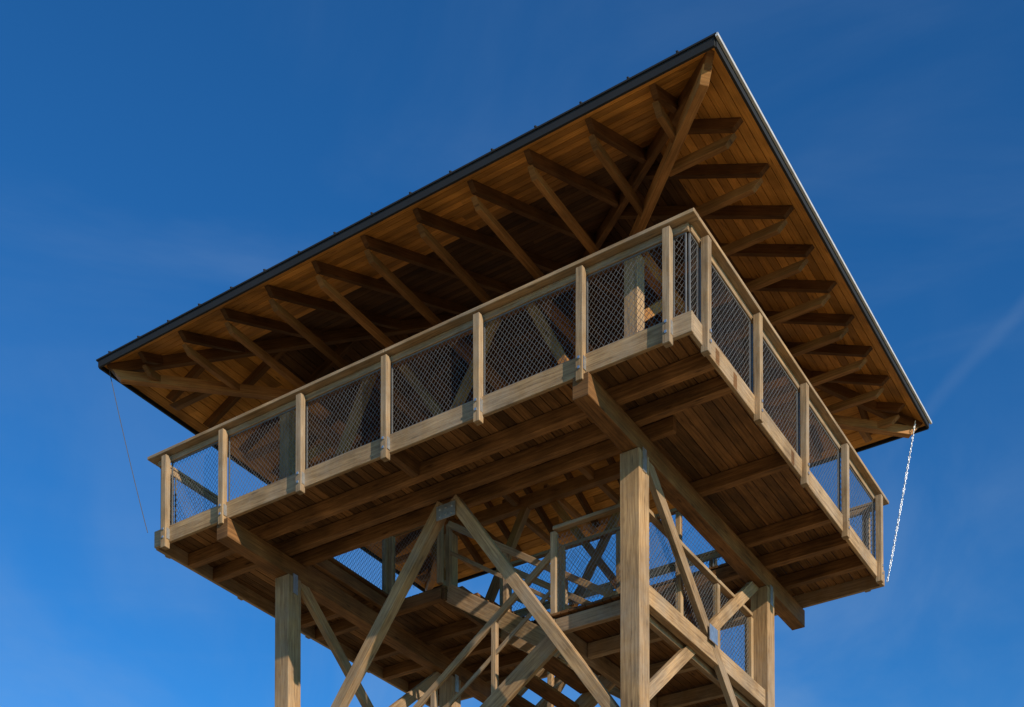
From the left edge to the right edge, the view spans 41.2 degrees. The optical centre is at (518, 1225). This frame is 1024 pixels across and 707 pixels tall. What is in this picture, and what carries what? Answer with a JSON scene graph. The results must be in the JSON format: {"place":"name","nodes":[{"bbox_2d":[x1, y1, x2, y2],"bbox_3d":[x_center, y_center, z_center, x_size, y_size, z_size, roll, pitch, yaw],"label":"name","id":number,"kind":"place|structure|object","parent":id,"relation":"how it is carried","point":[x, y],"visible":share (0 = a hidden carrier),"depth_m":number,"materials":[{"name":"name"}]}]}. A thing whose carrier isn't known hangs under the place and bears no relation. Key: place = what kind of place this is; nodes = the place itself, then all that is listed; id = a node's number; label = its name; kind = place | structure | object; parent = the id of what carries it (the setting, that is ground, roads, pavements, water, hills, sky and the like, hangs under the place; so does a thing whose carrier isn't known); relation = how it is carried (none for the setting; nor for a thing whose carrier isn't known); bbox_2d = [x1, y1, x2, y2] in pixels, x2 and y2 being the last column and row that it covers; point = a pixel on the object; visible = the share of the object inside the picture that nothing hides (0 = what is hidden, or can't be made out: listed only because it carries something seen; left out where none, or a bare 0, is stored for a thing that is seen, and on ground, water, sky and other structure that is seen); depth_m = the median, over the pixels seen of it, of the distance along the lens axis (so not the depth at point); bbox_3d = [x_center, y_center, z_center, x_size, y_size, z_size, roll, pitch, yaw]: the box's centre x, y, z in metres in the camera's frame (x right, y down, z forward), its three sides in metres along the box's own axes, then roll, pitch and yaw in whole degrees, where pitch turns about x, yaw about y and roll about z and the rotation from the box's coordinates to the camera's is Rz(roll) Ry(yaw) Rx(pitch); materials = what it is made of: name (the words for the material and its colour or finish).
{"place":"outdoors","nodes":[
{"label":"outdoors","id":0,"kind":"place"},
{"bbox_2d":[96,32,715,361],"bbox_3d":[0.144,-13.761,21.095,10.056,1.750,8.236,-1,-2,33],"label":"roof metal sheet","id":1,"kind":"object","parent":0,"point":[548,121],"visible":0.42,"depth_m":17.00,"materials":[{"name":"black metal"}]},
{"bbox_2d":[0,0,1023,706],"label":"sky","id":2,"kind":"structure","parent":0,"point":[157,157],"materials":[{"name":"blue"}]},
{"label":"ground","id":3,"kind":"structure","parent":0,"visible":0},
{"bbox_2d":[413,521,754,706],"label":"stair stringers and rails","id":4,"kind":"object","parent":3,"relation":"on","point":[534,642],"visible":0.6,"depth_m":19.64,"materials":[{"name":"brown wood"}]},
{"bbox_2d":[459,586,725,706],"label":"stair treads","id":5,"kind":"object","parent":4,"relation":"on","point":[661,651],"visible":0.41,"depth_m":19.58,"materials":[{"name":"brown wood"}]},
{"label":"concrete footings","id":6,"kind":"object","parent":3,"relation":"on","visible":0},
{"bbox_2d":[275,255,774,706],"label":"columns","id":7,"kind":"structure","parent":6,"relation":"on","point":[634,587],"depth_m":17.53,"materials":[{"name":"brown wood"}]},
{"bbox_2d":[188,348,865,702],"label":"deck beams","id":8,"kind":"structure","parent":7,"relation":"attached to","point":[596,403],"depth_m":19.64,"materials":[{"name":"brown wood"}]},
{"bbox_2d":[154,310,884,706],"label":"deck fascia","id":9,"kind":"structure","parent":8,"relation":"attached to","point":[550,378],"depth_m":18.32,"materials":[{"name":"brown wood"}]},
{"bbox_2d":[172,335,870,694],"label":"deck planks","id":10,"kind":"object","parent":8,"relation":"on","point":[716,435],"visible":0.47,"depth_m":19.14,"materials":[{"name":"brown wood"}]},
{"bbox_2d":[161,226,883,678],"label":"railing posts","id":11,"kind":"object","parent":8,"relation":"attached to","point":[581,352],"visible":0.46,"depth_m":18.55,"materials":[{"name":"brown wood"}]},
{"bbox_2d":[160,232,874,616],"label":"railing frames","id":12,"kind":"structure","parent":11,"relation":"attached to","point":[698,270],"depth_m":17.74,"materials":[{"name":"brown wood"}]},
{"bbox_2d":[170,234,875,673],"bbox_3d":[0.150,-8.722,20.980,8.755,5.369,6.941,-1,-2,33],"label":"railing wire mesh","id":13,"kind":"object","parent":12,"relation":"attached to","point":[722,632],"visible":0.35,"depth_m":18.36,"materials":[{"name":"metal"}]},
{"bbox_2d":[147,208,888,628],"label":"railing caps","id":14,"kind":"object","parent":11,"relation":"on","point":[689,222],"visible":0.41,"depth_m":18.14,"materials":[{"name":"brown wood"}]},
{"bbox_2d":[162,319,883,574],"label":"railing bolts","id":15,"kind":"object","parent":11,"relation":"attached to","point":[388,438],"visible":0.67,"depth_m":17.97,"materials":[{"name":"grey metal"}]},
{"bbox_2d":[294,251,772,606],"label":"roof frame struts","id":16,"kind":"object","parent":8,"relation":"on","point":[524,505],"visible":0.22,"depth_m":20.82,"materials":[{"name":"brown wood"}]},
{"bbox_2d":[113,63,917,590],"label":"rafter ties","id":17,"kind":"object","parent":16,"relation":"on","point":[669,165],"visible":0.63,"depth_m":18.86,"materials":[{"name":"brown wood"}]},
{"bbox_2d":[107,50,922,586],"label":"rafters","id":18,"kind":"object","parent":17,"relation":"on","point":[349,338],"visible":0.45,"depth_m":19.60,"materials":[{"name":"brown wood"}]},
{"bbox_2d":[108,368,147,532],"bbox_3d":[-5.849,-11.605,20.383,0.588,2.432,0.011,0,-1,-11],"label":"stay cable","id":19,"kind":"object","parent":18,"relation":"attached to","point":[127,451],"visible":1,"depth_m":20.38,"materials":[{"name":"grey metal"}]},
{"bbox_2d":[108,50,678,352],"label":"roof standing seams","id":20,"kind":"object","parent":18,"relation":"on","point":[627,77],"visible":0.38,"depth_m":17.16,"materials":[{"name":"black metal"}]},
{"bbox_2d":[98,36,928,591],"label":"eave fascia","id":21,"kind":"structure","parent":18,"relation":"attached to","point":[712,42],"depth_m":17.50,"materials":[{"name":"brown wood"}]},
{"bbox_2d":[715,32,931,423],"bbox_3d":[4.382,-12.948,18.358,0.030,0.034,8.236,-1,-2,33],"label":"eave drip edge","id":22,"kind":"object","parent":21,"relation":"attached to","point":[758,110],"visible":1,"depth_m":17.38,"materials":[{"name":"grey metal"}]},
{"bbox_2d":[887,420,915,581],"bbox_3d":[6.065,-11.498,21.606,0.481,2.599,0.040,0,-1,2],"label":"rain chain","id":23,"kind":"object","parent":21,"relation":"hanging from","point":[901,500],"visible":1,"depth_m":21.60,"materials":[{"name":"metal"}]},
{"bbox_2d":[104,48,924,588],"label":"soffit boards","id":24,"kind":"object","parent":18,"relation":"on","point":[630,116],"visible":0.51,"depth_m":18.68,"materials":[{"name":"brown wood"}]},
{"bbox_2d":[253,145,801,441],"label":"roof boards","id":25,"kind":"object","parent":18,"relation":"on","point":[588,212],"visible":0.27,"depth_m":20.58,"materials":[{"name":"brown wood"}]},
{"bbox_2d":[301,462,764,706],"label":"cross braces","id":26,"kind":"object","parent":7,"relation":"attached to","point":[691,637],"visible":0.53,"depth_m":19.16,"materials":[{"name":"brown wood"}]},
{"bbox_2d":[293,447,772,692],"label":"steel plates","id":27,"kind":"object","parent":26,"relation":"attached to","point":[446,510],"visible":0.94,"depth_m":19.12,"materials":[{"name":"grey metal"}]}
]}

